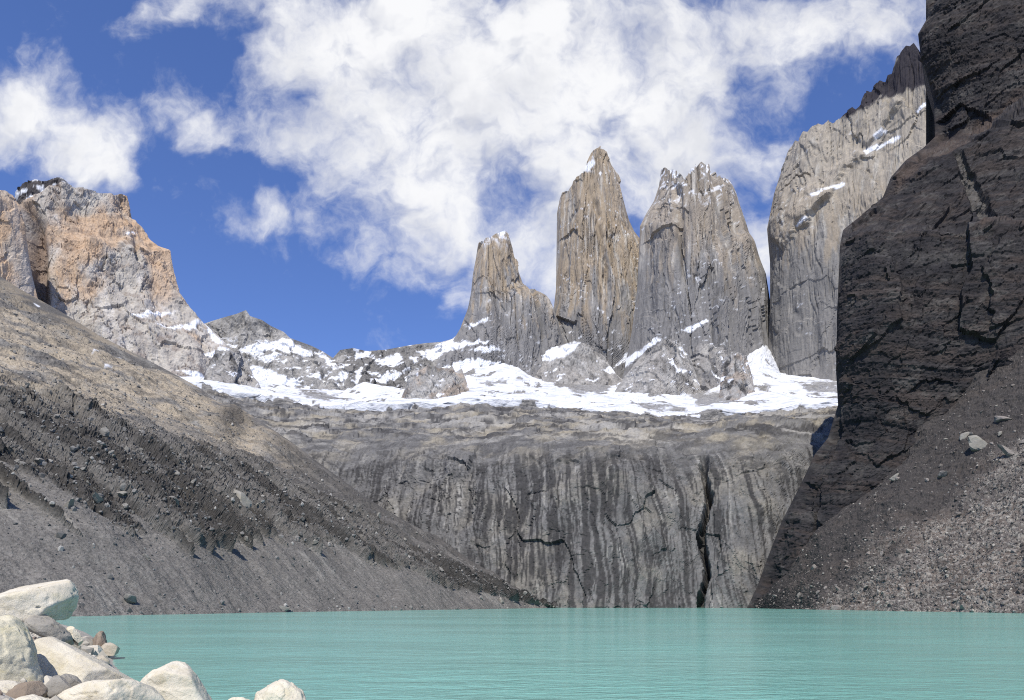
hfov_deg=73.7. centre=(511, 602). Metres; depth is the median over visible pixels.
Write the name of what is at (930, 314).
cliff
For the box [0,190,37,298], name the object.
mountain slab
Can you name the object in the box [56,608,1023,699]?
lake
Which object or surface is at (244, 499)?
boulder
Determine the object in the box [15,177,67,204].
mountain cap
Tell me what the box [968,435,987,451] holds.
boulder
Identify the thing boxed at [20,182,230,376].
mountain
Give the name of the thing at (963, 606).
boulder
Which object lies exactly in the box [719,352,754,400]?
rock rib
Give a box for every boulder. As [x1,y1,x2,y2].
[0,579,78,621]
[0,615,43,681]
[0,680,17,692]
[5,681,47,698]
[14,694,50,699]
[24,615,73,644]
[34,458,44,462]
[34,636,133,682]
[45,675,71,698]
[57,678,164,699]
[61,673,81,686]
[64,498,73,508]
[66,626,82,645]
[83,637,92,644]
[88,645,102,653]
[92,492,103,503]
[92,631,106,645]
[97,655,109,663]
[100,427,109,436]
[101,642,119,655]
[117,491,126,495]
[119,482,125,490]
[122,503,128,508]
[124,594,136,602]
[140,661,211,699]
[228,697,248,699]
[233,489,251,507]
[254,679,305,699]
[279,606,289,610]
[831,605,841,609]
[889,473,898,480]
[937,470,947,477]
[959,432,969,439]
[960,604,967,609]
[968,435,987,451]
[994,416,1011,422]
[997,444,1014,456]
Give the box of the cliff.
[747,0,1023,607]
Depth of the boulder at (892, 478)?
451.57 m
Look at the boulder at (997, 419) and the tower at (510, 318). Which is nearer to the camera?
the boulder at (997, 419)
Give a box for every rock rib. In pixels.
[204,349,260,388]
[401,364,468,398]
[534,343,621,386]
[615,339,701,394]
[691,343,727,391]
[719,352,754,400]
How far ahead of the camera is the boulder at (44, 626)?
24.51 m
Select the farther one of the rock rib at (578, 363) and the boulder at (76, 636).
the rock rib at (578, 363)
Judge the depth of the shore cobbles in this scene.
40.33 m
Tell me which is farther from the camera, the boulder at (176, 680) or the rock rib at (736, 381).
the rock rib at (736, 381)
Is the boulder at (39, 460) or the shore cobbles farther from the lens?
the boulder at (39, 460)
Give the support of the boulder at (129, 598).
on the moraine slope at (19, 570)
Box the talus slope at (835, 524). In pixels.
[754,346,1023,612]
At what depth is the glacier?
1753.51 m
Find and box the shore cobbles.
[0,622,111,699]
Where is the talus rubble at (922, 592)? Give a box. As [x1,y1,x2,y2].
[755,356,1023,612]
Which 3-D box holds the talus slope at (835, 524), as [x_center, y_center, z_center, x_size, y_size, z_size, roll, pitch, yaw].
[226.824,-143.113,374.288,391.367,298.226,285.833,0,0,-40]
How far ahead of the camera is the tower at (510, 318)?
2340.17 m
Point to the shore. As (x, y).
(4, 696)
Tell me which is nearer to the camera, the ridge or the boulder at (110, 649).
the boulder at (110, 649)
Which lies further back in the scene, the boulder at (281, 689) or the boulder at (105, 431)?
the boulder at (105, 431)
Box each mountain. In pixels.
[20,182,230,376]
[767,43,925,380]
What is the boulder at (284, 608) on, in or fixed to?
on the moraine slope at (19, 570)
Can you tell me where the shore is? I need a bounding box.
[0,624,118,699]
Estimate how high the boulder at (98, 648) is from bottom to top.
1.142 m
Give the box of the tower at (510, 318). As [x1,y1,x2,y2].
[436,231,563,376]
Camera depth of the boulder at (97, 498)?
266.93 m
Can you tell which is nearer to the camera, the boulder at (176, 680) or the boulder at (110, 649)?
the boulder at (176, 680)
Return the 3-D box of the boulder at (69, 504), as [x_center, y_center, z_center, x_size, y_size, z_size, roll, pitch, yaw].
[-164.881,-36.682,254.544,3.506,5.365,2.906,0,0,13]
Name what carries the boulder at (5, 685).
on the shore
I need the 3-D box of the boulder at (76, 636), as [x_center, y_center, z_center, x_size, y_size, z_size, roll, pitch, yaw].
[-16.650,1.260,26.003,0.552,0.768,0.565,0,0,-33]
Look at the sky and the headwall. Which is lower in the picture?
the headwall
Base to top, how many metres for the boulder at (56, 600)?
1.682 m
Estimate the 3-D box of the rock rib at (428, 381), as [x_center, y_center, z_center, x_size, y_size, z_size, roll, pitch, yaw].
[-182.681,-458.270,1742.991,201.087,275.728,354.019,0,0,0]
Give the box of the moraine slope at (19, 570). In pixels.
[0,276,557,615]
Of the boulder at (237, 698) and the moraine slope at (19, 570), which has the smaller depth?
the boulder at (237, 698)
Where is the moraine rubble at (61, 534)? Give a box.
[0,284,557,614]
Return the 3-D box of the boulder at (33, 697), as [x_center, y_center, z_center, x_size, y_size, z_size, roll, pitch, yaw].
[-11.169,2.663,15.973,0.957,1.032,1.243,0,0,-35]
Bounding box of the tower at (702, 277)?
[622,162,769,379]
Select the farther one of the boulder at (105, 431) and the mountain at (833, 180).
the mountain at (833, 180)
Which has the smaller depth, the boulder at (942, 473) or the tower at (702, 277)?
the boulder at (942, 473)
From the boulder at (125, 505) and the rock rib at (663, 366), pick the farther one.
the rock rib at (663, 366)
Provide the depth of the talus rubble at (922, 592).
352.22 m
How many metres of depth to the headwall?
636.13 m
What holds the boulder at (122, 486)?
on the moraine slope at (19, 570)
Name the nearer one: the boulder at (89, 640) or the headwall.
the boulder at (89, 640)
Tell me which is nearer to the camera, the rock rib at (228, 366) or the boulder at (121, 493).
the boulder at (121, 493)
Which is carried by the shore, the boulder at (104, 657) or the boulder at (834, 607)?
the boulder at (104, 657)
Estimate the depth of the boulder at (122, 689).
17.77 m
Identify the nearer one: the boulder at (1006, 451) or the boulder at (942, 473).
the boulder at (1006, 451)
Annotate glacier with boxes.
[179,345,837,418]
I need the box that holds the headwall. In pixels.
[203,389,837,607]
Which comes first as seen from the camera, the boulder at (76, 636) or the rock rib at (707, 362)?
the boulder at (76, 636)
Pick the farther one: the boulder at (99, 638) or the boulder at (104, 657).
the boulder at (99, 638)
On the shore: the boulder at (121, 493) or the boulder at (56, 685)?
the boulder at (56, 685)
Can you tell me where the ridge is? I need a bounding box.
[205,310,454,390]
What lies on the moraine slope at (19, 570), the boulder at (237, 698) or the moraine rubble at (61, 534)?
the moraine rubble at (61, 534)
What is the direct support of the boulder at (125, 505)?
on the moraine slope at (19, 570)
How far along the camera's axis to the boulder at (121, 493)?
282.20 m
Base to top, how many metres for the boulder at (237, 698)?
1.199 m
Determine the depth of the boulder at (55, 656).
21.66 m
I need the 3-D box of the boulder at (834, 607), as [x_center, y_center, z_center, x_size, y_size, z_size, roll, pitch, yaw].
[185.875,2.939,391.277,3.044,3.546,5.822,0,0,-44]
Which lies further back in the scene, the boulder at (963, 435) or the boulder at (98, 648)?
the boulder at (963, 435)
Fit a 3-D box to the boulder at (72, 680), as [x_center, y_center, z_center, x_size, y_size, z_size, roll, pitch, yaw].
[-12.170,2.156,18.809,0.546,0.429,0.611,0,0,35]
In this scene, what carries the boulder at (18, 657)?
on the shore
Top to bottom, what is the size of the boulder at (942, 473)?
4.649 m
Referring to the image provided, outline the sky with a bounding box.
[0,0,925,357]
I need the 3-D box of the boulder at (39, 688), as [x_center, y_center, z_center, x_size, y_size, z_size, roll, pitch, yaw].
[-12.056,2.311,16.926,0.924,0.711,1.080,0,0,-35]

